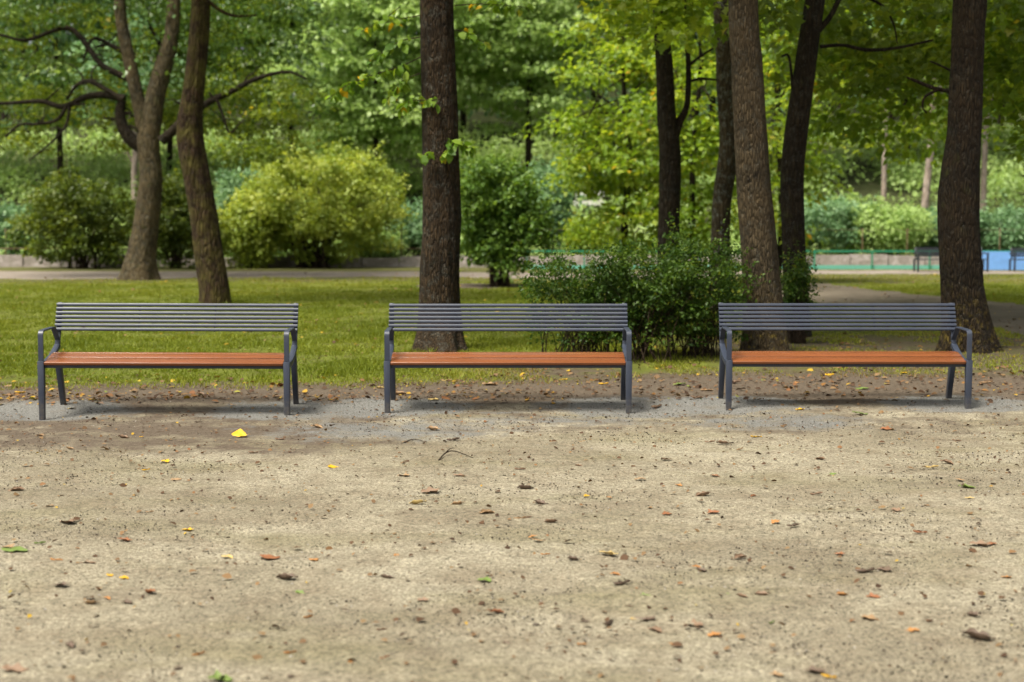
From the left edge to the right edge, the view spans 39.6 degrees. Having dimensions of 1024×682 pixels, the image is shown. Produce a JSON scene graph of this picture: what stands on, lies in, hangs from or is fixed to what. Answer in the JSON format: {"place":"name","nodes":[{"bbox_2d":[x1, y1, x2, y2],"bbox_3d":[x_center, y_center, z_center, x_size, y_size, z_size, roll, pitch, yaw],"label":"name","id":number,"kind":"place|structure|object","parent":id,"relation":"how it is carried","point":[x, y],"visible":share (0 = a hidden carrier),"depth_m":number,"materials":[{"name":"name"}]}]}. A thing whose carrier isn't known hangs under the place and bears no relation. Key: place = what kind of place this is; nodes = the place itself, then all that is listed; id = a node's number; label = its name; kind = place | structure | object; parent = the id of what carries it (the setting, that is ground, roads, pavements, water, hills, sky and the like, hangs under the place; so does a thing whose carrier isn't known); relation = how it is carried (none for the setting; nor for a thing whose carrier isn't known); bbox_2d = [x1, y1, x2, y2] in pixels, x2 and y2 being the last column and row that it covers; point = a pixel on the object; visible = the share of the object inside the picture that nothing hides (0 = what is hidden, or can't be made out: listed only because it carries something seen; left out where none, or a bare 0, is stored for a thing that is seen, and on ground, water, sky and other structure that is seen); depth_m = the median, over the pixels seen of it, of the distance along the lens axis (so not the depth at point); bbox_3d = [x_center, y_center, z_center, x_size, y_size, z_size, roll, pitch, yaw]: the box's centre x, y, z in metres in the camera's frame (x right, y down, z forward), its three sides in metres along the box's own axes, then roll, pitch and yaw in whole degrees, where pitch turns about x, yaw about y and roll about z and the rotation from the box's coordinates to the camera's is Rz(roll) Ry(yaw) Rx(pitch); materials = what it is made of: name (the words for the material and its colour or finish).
{"place":"outdoors","nodes":[
{"label":"outdoors","id":0,"kind":"place"},
{"bbox_2d":[0,0,1013,149],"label":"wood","id":1,"kind":"object","parent":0,"point":[610,99],"depth_m":94.59,"materials":[{"name":"plant"}]},
{"bbox_2d":[0,270,1023,681],"bbox_3d":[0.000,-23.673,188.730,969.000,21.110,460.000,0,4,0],"label":"ground","id":2,"kind":"structure","parent":0,"point":[156,616],"depth_m":7.50,"materials":[{"name":"sand"}]},
{"bbox_2d":[1,546,27,551],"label":"fallen leaf","id":3,"kind":"object","parent":2,"relation":"on","point":[20,548],"visible":1,"depth_m":7.08,"materials":[{"name":"plant"}]},
{"bbox_2d":[1,662,28,673],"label":"fallen leaf","id":4,"kind":"object","parent":2,"relation":"on","point":[16,667],"visible":1,"depth_m":5.19,"materials":[{"name":"plant"}]},
{"bbox_2d":[8,486,24,490],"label":"fallen leaf","id":5,"kind":"object","parent":2,"relation":"on","point":[17,488],"visible":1,"depth_m":8.75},
{"bbox_2d":[0,195,44,254],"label":"bush","id":6,"kind":"object","parent":2,"relation":"on","point":[6,211],"visible":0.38,"depth_m":60.07,"materials":[{"name":"green plant"}]},
{"bbox_2d":[53,581,69,585],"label":"fallen leaf","id":7,"kind":"object","parent":2,"relation":"on","point":[62,583],"visible":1,"depth_m":6.42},
{"bbox_2d":[63,640,73,647],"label":"fallen leaf","id":8,"kind":"object","parent":2,"relation":"on","point":[70,643],"visible":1,"depth_m":5.49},
{"bbox_2d":[83,600,98,603],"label":"fallen leaf","id":9,"kind":"object","parent":2,"relation":"on","point":[89,601],"visible":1,"depth_m":6.11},
{"bbox_2d":[37,302,298,419],"bbox_3d":[-3.002,0.209,12.569,2.175,1.072,0.648,0,4,0],"label":"park bench","id":10,"kind":"object","parent":2,"relation":"on","point":[286,361],"visible":0.96,"depth_m":12.70,"materials":[{"name":"paint"}]},
{"bbox_2d":[208,669,231,681],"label":"fallen leaf","id":11,"kind":"object","parent":2,"relation":"on","point":[225,678],"visible":1,"depth_m":5.07,"materials":[{"name":"plant"}]},
{"bbox_2d":[232,429,246,436],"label":"fallen leaf","id":12,"kind":"object","parent":2,"relation":"on","point":[239,432],"visible":1,"depth_m":10.99,"materials":[{"name":"plant"}]},
{"bbox_2d":[213,152,268,235],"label":"bush","id":13,"kind":"object","parent":2,"relation":"on","point":[229,181],"visible":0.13,"depth_m":59.09,"materials":[{"name":"green plant"}]},
{"bbox_2d":[260,554,279,558],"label":"fallen leaf","id":14,"kind":"object","parent":2,"relation":"on","point":[268,556],"visible":1,"depth_m":6.96,"materials":[{"name":"plant"}]},
{"bbox_2d":[276,573,297,578],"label":"fallen leaf","id":15,"kind":"object","parent":2,"relation":"on","point":[285,575],"visible":1,"depth_m":6.54,"materials":[{"name":"plant"}]},
{"bbox_2d":[340,223,414,258],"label":"bush","id":16,"kind":"object","parent":2,"relation":"on","point":[381,254],"visible":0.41,"depth_m":59.37,"materials":[{"name":"green plant"}]},
{"bbox_2d":[379,574,394,577],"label":"fallen leaf","id":17,"kind":"object","parent":2,"relation":"on","point":[385,576],"visible":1,"depth_m":6.54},
{"bbox_2d":[383,196,422,255],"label":"bush","id":18,"kind":"object","parent":2,"relation":"on","point":[413,228],"visible":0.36,"depth_m":60.25,"materials":[{"name":"green plant"}]},
{"bbox_2d":[409,499,426,503],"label":"fallen leaf","id":19,"kind":"object","parent":2,"relation":"on","point":[416,501],"visible":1,"depth_m":8.32,"materials":[{"name":"plant"}]},
{"bbox_2d":[419,487,438,492],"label":"fallen leaf","id":20,"kind":"object","parent":2,"relation":"on","point":[429,489],"visible":1,"depth_m":8.70,"materials":[{"name":"plant"}]},
{"bbox_2d":[426,425,440,429],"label":"fallen leaf","id":21,"kind":"object","parent":2,"relation":"on","point":[430,427],"visible":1,"depth_m":11.37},
{"bbox_2d":[438,448,472,460],"bbox_3d":[-0.438,0.796,10.026,0.264,0.052,0.250,-2,5,-22],"label":"twig","id":22,"kind":"object","parent":2,"relation":"on","point":[447,451],"visible":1,"depth_m":10.09,"materials":[{"name":"wood"}]},
{"bbox_2d":[0,254,938,266],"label":"stone wall","id":23,"kind":"structure","parent":2,"relation":"on","point":[405,261],"depth_m":56.72,"materials":[{"name":"stone"}]},
{"bbox_2d":[478,576,490,581],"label":"fallen leaf","id":24,"kind":"object","parent":2,"relation":"on","point":[487,579],"visible":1,"depth_m":6.49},
{"bbox_2d":[479,509,494,512],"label":"fallen leaf","id":25,"kind":"object","parent":2,"relation":"on","point":[486,511],"visible":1,"depth_m":8.03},
{"bbox_2d":[489,609,503,612],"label":"fallen leaf","id":26,"kind":"object","parent":2,"relation":"on","point":[497,610],"visible":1,"depth_m":5.94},
{"bbox_2d":[0,228,1000,256],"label":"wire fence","id":27,"kind":"object","parent":2,"relation":"on","point":[541,248],"visible":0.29,"depth_m":57.46,"materials":[{"name":"metal"}]},
{"bbox_2d":[384,303,631,412],"bbox_3d":[-0.035,0.208,12.760,2.175,1.072,0.648,0,4,0],"label":"park bench","id":28,"kind":"object","parent":2,"relation":"on","point":[393,360],"visible":0.91,"depth_m":12.88,"materials":[{"name":"paint"}]},
{"bbox_2d":[3,385,1016,681],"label":"twig litter","id":29,"kind":"object","parent":2,"relation":"on","point":[633,487],"visible":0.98,"depth_m":8.81,"materials":[{"name":"wood"}]},
{"bbox_2d":[459,137,562,286],"bbox_3d":[-0.360,-3.247,36.698,3.317,3.901,2.944,0,4,0],"label":"bush","id":30,"kind":"object","parent":2,"relation":"on","point":[500,217],"visible":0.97,"depth_m":36.02,"materials":[{"name":"green plant"}]},
{"bbox_2d":[0,272,1023,681],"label":"leaf litter","id":31,"kind":"object","parent":2,"relation":"on","point":[318,396],"visible":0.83,"depth_m":11.64,"materials":[{"name":"plant"}]},
{"bbox_2d":[0,396,1023,681],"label":"grit","id":32,"kind":"object","parent":2,"relation":"on","point":[562,542],"visible":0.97,"depth_m":7.17,"materials":[{"name":"gravel"}]},
{"bbox_2d":[517,485,533,488],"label":"fallen leaf","id":33,"kind":"object","parent":2,"relation":"on","point":[524,486],"visible":1,"depth_m":8.79,"materials":[{"name":"plant"}]},
{"bbox_2d":[534,499,546,503],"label":"fallen leaf","id":34,"kind":"object","parent":2,"relation":"on","point":[538,501],"visible":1,"depth_m":8.33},
{"bbox_2d":[527,154,592,255],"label":"bush","id":35,"kind":"object","parent":2,"relation":"on","point":[557,206],"visible":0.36,"depth_m":59.11,"materials":[{"name":"green plant"}]},
{"bbox_2d":[567,555,579,559],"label":"fallen leaf","id":36,"kind":"object","parent":2,"relation":"on","point":[572,557],"visible":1,"depth_m":6.90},
{"bbox_2d":[558,207,614,254],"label":"bush","id":37,"kind":"object","parent":2,"relation":"on","point":[572,231],"visible":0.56,"depth_m":57.30,"materials":[{"name":"green plant"}]},
{"bbox_2d":[604,619,612,625],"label":"fallen leaf","id":38,"kind":"object","parent":2,"relation":"on","point":[608,622],"visible":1,"depth_m":5.75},
{"bbox_2d":[599,551,617,554],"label":"fallen leaf","id":39,"kind":"object","parent":2,"relation":"on","point":[610,552],"visible":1,"depth_m":7.01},
{"bbox_2d":[613,579,632,584],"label":"fallen leaf","id":40,"kind":"object","parent":2,"relation":"on","point":[619,582],"visible":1,"depth_m":6.40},
{"bbox_2d":[634,616,655,621],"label":"fallen leaf","id":41,"kind":"object","parent":2,"relation":"on","point":[648,618],"visible":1,"depth_m":5.82,"materials":[{"name":"plant"}]},
{"bbox_2d":[648,626,662,631],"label":"fallen leaf","id":42,"kind":"object","parent":2,"relation":"on","point":[656,629],"visible":1,"depth_m":5.67,"materials":[{"name":"plant"}]},
{"bbox_2d":[683,619,708,625],"bbox_3d":[0.738,1.144,5.745,0.070,0.019,0.096,-3,5,-32],"label":"fallen leaf","id":43,"kind":"object","parent":2,"relation":"on","point":[695,623],"visible":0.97,"depth_m":5.75,"materials":[{"name":"plant"}]},
{"bbox_2d":[695,491,709,495],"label":"fallen leaf","id":44,"kind":"object","parent":2,"relation":"on","point":[703,493],"visible":1,"depth_m":8.57,"materials":[{"name":"plant"}]},
{"bbox_2d":[707,631,721,635],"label":"fallen leaf","id":45,"kind":"object","parent":2,"relation":"on","point":[713,633],"visible":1,"depth_m":5.62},
{"bbox_2d":[734,554,746,558],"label":"fallen leaf","id":46,"kind":"object","parent":2,"relation":"on","point":[739,556],"visible":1,"depth_m":6.94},
{"bbox_2d":[754,591,769,594],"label":"fallen leaf","id":47,"kind":"object","parent":2,"relation":"on","point":[761,593],"visible":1,"depth_m":6.23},
{"bbox_2d":[526,250,1009,269],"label":"railing","id":48,"kind":"object","parent":2,"relation":"on","point":[928,267],"visible":0.29,"depth_m":52.58,"materials":[{"name":"metal"}]},
{"bbox_2d":[982,251,1023,269],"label":"panel","id":49,"kind":"object","parent":48,"relation":"attached to","point":[998,260],"depth_m":52.43,"materials":[{"name":"blue paint"}]},
{"bbox_2d":[770,670,785,675],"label":"fallen leaf","id":50,"kind":"object","parent":2,"relation":"on","point":[776,673],"visible":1,"depth_m":5.12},
{"bbox_2d":[691,2,866,278],"bbox_3d":[7.421,-5.584,39.933,5.030,8.486,5.071,0,4,0],"label":"tree","id":51,"kind":"object","parent":2,"relation":"on","point":[819,159],"visible":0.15,"depth_m":39.41,"materials":[{"name":"green plant"}]},
{"bbox_2d":[804,665,825,671],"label":"fallen leaf","id":52,"kind":"object","parent":2,"relation":"on","point":[813,669],"visible":1,"depth_m":5.17,"materials":[{"name":"plant"}]},
{"bbox_2d":[821,673,836,677],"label":"fallen leaf","id":53,"kind":"object","parent":2,"relation":"on","point":[825,675],"visible":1,"depth_m":5.09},
{"bbox_2d":[776,191,883,254],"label":"bush","id":54,"kind":"object","parent":2,"relation":"on","point":[836,214],"visible":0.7,"depth_m":59.62,"materials":[{"name":"green plant"}]},
{"bbox_2d":[718,303,972,409],"bbox_3d":[2.982,0.201,12.880,2.175,1.072,0.648,0,4,0],"label":"park bench","id":55,"kind":"object","parent":2,"relation":"on","point":[909,317],"visible":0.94,"depth_m":13.01,"materials":[{"name":"paint"}]},
{"bbox_2d":[855,567,874,571],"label":"fallen leaf","id":56,"kind":"object","parent":2,"relation":"on","point":[865,570],"visible":1,"depth_m":6.64,"materials":[{"name":"plant"}]},
{"bbox_2d":[861,614,879,619],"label":"fallen leaf","id":57,"kind":"object","parent":2,"relation":"on","point":[871,616],"visible":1,"depth_m":5.85,"materials":[{"name":"plant"}]},
{"bbox_2d":[866,592,879,597],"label":"fallen leaf","id":58,"kind":"object","parent":2,"relation":"on","point":[873,595],"visible":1,"depth_m":6.20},
{"bbox_2d":[877,566,891,571],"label":"fallen leaf","id":59,"kind":"object","parent":2,"relation":"on","point":[887,568],"visible":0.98,"depth_m":6.70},
{"bbox_2d":[844,195,937,255],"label":"bush","id":60,"kind":"object","parent":2,"relation":"on","point":[884,226],"visible":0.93,"depth_m":59.12,"materials":[{"name":"green plant"}]},
{"bbox_2d":[781,283,1023,334],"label":"trail","id":61,"kind":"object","parent":2,"relation":"on","point":[998,311],"visible":0.51,"depth_m":29.77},
{"bbox_2d":[909,200,1000,246],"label":"bush","id":62,"kind":"object","parent":2,"relation":"on","point":[932,241],"visible":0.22,"depth_m":59.98,"materials":[{"name":"green plant"}]},
{"bbox_2d":[965,611,980,615],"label":"fallen leaf","id":63,"kind":"object","parent":2,"relation":"on","point":[971,613],"visible":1,"depth_m":5.91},
{"bbox_2d":[969,540,990,545],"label":"fallen leaf","id":64,"kind":"object","parent":2,"relation":"on","point":[981,542],"visible":1,"depth_m":7.23,"materials":[{"name":"plant"}]},
{"bbox_2d":[962,628,1002,639],"bbox_3d":[1.847,1.153,5.577,0.155,0.031,0.073,9,7,8],"label":"fallen leaf","id":65,"kind":"object","parent":2,"relation":"on","point":[975,633],"visible":1,"depth_m":5.57,"materials":[{"name":"plant"}]},
{"bbox_2d":[980,188,1023,249],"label":"bush","id":66,"kind":"object","parent":2,"relation":"on","point":[1009,221],"visible":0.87,"depth_m":59.22,"materials":[{"name":"green plant"}]},
{"bbox_2d":[1009,248,1023,271],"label":"park bench","id":67,"kind":"object","parent":2,"relation":"on","point":[1016,254],"visible":0.94,"depth_m":51.17,"materials":[{"name":"black paint"}]},
{"bbox_2d":[0,266,1023,391],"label":"lawn","id":68,"kind":"structure","parent":0,"point":[907,344],"depth_m":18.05,"materials":[{"name":"plant"}]},
{"bbox_2d":[3,162,135,268],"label":"bush","id":69,"kind":"object","parent":68,"relation":"on","point":[49,218],"visible":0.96,"depth_m":53.75,"materials":[{"name":"green plant"}]},
{"bbox_2d":[0,0,349,280],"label":"tree","id":70,"kind":"object","parent":68,"relation":"on","point":[147,114],"visible":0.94,"depth_m":42.04,"materials":[{"name":"green plant"}]},
{"bbox_2d":[125,160,227,268],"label":"bush","id":71,"kind":"object","parent":68,"relation":"on","point":[172,248],"visible":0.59,"depth_m":53.43,"materials":[{"name":"green plant"}]},
{"bbox_2d":[176,0,256,302],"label":"tree","id":72,"kind":"object","parent":68,"relation":"on","point":[212,279],"visible":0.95,"depth_m":27.39,"materials":[{"name":"brown plant"}]},
{"bbox_2d":[217,185,287,268],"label":"bush","id":73,"kind":"object","parent":68,"relation":"on","point":[249,249],"visible":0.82,"depth_m":54.59,"materials":[{"name":"green plant"}]},
{"bbox_2d":[218,137,418,267],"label":"bush","id":74,"kind":"object","parent":68,"relation":"on","point":[278,187],"visible":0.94,"depth_m":54.88,"materials":[{"name":"green plant"}]},
{"bbox_2d":[325,0,533,351],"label":"tree","id":75,"kind":"object","parent":68,"relation":"on","point":[439,274],"visible":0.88,"depth_m":17.05,"materials":[{"name":"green plant"}]},
{"bbox_2d":[510,230,668,351],"bbox_3d":[0.905,-0.481,16.309,1.868,1.590,1.516,0,4,0],"label":"hedge bush","id":76,"kind":"object","parent":68,"relation":"on","point":[566,288],"visible":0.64,"depth_m":16.09,"materials":[{"name":"green plant"}]},
{"bbox_2d":[512,6,712,270],"bbox_3d":[2.807,-5.106,37.804,5.069,7.830,4.807,-4,6,-42],"label":"tree","id":77,"kind":"object","parent":68,"relation":"on","point":[577,125],"visible":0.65,"depth_m":37.19,"materials":[{"name":"green plant"}]},
{"bbox_2d":[566,215,731,363],"bbox_3d":[1.490,-0.561,16.237,1.848,1.766,1.601,0,4,0],"label":"hedge bush","id":78,"kind":"object","parent":68,"relation":"on","point":[644,342],"visible":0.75,"depth_m":15.95,"materials":[{"name":"green plant"}]},
{"bbox_2d":[572,0,727,314],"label":"tree","id":79,"kind":"object","parent":68,"relation":"on","point":[665,15],"visible":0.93,"depth_m":23.10,"materials":[{"name":"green plant"}]},
{"bbox_2d":[631,209,771,358],"bbox_3d":[2.132,-0.620,16.494,1.568,1.823,1.475,0,4,0],"label":"hedge bush","id":80,"kind":"object","parent":68,"relation":"on","point":[724,282],"visible":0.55,"depth_m":16.34,"materials":[{"name":"green plant"}]},
{"bbox_2d":[599,0,805,286],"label":"tree","id":81,"kind":"object","parent":68,"relation":"on","point":[696,129],"visible":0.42,"depth_m":35.10,"materials":[{"name":"green plant"}]},
{"bbox_2d":[708,0,735,310],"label":"tree","id":82,"kind":"object","parent":68,"relation":"on","point":[725,176],"visible":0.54,"depth_m":25.16,"materials":[{"name":"brown plant"}]},
{"bbox_2d":[728,0,789,350],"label":"tree","id":83,"kind":"object","parent":68,"relation":"on","point":[757,228],"visible":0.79,"depth_m":16.59,"materials":[{"name":"brown plant"}]},
{"bbox_2d":[779,241,831,343],"bbox_3d":[3.656,-0.586,18.485,1.035,1.440,0.992,0,4,0],"label":"hedge bush","id":84,"kind":"object","parent":68,"relation":"on","point":[791,286],"visible":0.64,"depth_m":18.33,"materials":[{"name":"green plant"}]},
{"bbox_2d":[701,0,1000,336],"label":"tree","id":85,"kind":"object","parent":68,"relation":"on","point":[820,30],"visible":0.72,"depth_m":22.71,"materials":[{"name":"green plant"}]},
{"bbox_2d":[839,0,1023,353],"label":"tree","id":86,"kind":"object","parent":68,"relation":"on","point":[978,40],"visible":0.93,"depth_m":17.07,"materials":[{"name":"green plant"}]},
{"bbox_2d":[0,49,1023,265],"bbox_3d":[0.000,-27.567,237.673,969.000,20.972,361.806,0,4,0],"label":"slope","id":87,"kind":"structure","parent":0,"point":[864,188],"depth_m":85.47,"materials":[{"name":"plant"}]},
{"bbox_2d":[0,3,64,107],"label":"tree","id":88,"kind":"object","parent":87,"relation":"on","point":[2,66],"visible":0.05,"depth_m":75.39,"materials":[{"name":"green plant"}]},
{"bbox_2d":[0,0,174,206],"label":"tree","id":89,"kind":"object","parent":87,"relation":"on","point":[69,39],"visible":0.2,"depth_m":69.92,"materials":[{"name":"green plant"}]},
{"bbox_2d":[63,10,185,200],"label":"tree","id":90,"kind":"object","parent":87,"relation":"on","point":[134,162],"visible":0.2,"depth_m":63.35,"materials":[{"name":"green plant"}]},
{"bbox_2d":[60,0,300,182],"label":"tree","id":91,"kind":"object","parent":87,"relation":"on","point":[170,142],"visible":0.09,"depth_m":75.82,"materials":[{"name":"green plant"}]},
{"bbox_2d":[208,0,383,166],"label":"tree","id":92,"kind":"object","parent":87,"relation":"on","point":[270,44],"visible":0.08,"depth_m":77.65,"materials":[{"name":"green plant"}]},
{"bbox_2d":[258,0,505,201],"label":"tree","id":93,"kind":"object","parent":87,"relation":"on","point":[348,64],"visible":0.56,"depth_m":69.57,"materials":[{"name":"green plant"}]},
{"bbox_2d":[379,0,556,115],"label":"tree","id":94,"kind":"object","parent":87,"relation":"on","point":[467,111],"visible":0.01,"depth_m":88.81,"materials":[{"name":"green plant"}]},
{"bbox_2d":[0,113,1023,261],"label":"undergrowth","id":95,"kind":"object","parent":87,"relation":"on","point":[913,177],"visible":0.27,"depth_m":77.28,"materials":[{"name":"green plant"}]},
{"bbox_2d":[411,0,645,173],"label":"tree","id":96,"kind":"object","parent":87,"relation":"on","point":[514,66],"visible":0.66,"depth_m":71.53,"materials":[{"name":"green plant"}]},
{"bbox_2d":[574,191,603,207],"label":"white rail","id":97,"kind":"object","parent":87,"relation":"on","point":[590,202],"visible":0.27,"depth_m":70.64,"materials":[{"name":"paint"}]},
{"bbox_2d":[508,0,676,156],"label":"tree","id":98,"kind":"object","parent":87,"relation":"on","point":[595,54],"visible":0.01,"depth_m":83.06,"materials":[{"name":"green plant"}]},
{"bbox_2d":[583,0,715,151],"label":"tree","id":99,"kind":"object","parent":87,"relation":"on","point":[706,57],"visible":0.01,"depth_m":78.16,"materials":[{"name":"green plant"}]},
{"bbox_2d":[696,0,869,95],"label":"tree","id":100,"kind":"object","parent":87,"relation":"on","point":[771,50],"visible":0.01,"depth_m":75.97,"materials":[{"name":"green plant"}]},
{"bbox_2d":[852,9,918,205],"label":"pine tree","id":101,"kind":"object","parent":87,"relation":"on","point":[884,182],"visible":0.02,"depth_m":66.50,"materials":[{"name":"brown plant"}]},
{"bbox_2d":[854,28,937,165],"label":"tree","id":102,"kind":"object","parent":87,"relation":"on","point":[905,101],"depth_m":81.20,"materials":[{"name":"green plant"}]},
{"bbox_2d":[890,4,993,211],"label":"pine tree","id":103,"kind":"object","parent":87,"relation":"on","point":[926,187],"visible":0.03,"depth_m":65.50,"materials":[{"name":"brown plant"}]},
{"bbox_2d":[980,19,1021,212],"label":"pine tree","id":104,"kind":"object","parent":87,"relation":"on","point":[983,188],"visible":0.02,"depth_m":67.47,"materials":[{"name":"brown plant"}]},
{"bbox_2d":[0,270,1023,279],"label":"path","id":105,"kind":"structure","parent":0,"point":[77,274],"depth_m":47.38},
{"bbox_2d":[913,247,988,271],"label":"park bench","id":106,"kind":"object","parent":105,"relation":"on","point":[926,252],"visible":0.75,"depth_m":50.38,"materials":[{"name":"black paint"}]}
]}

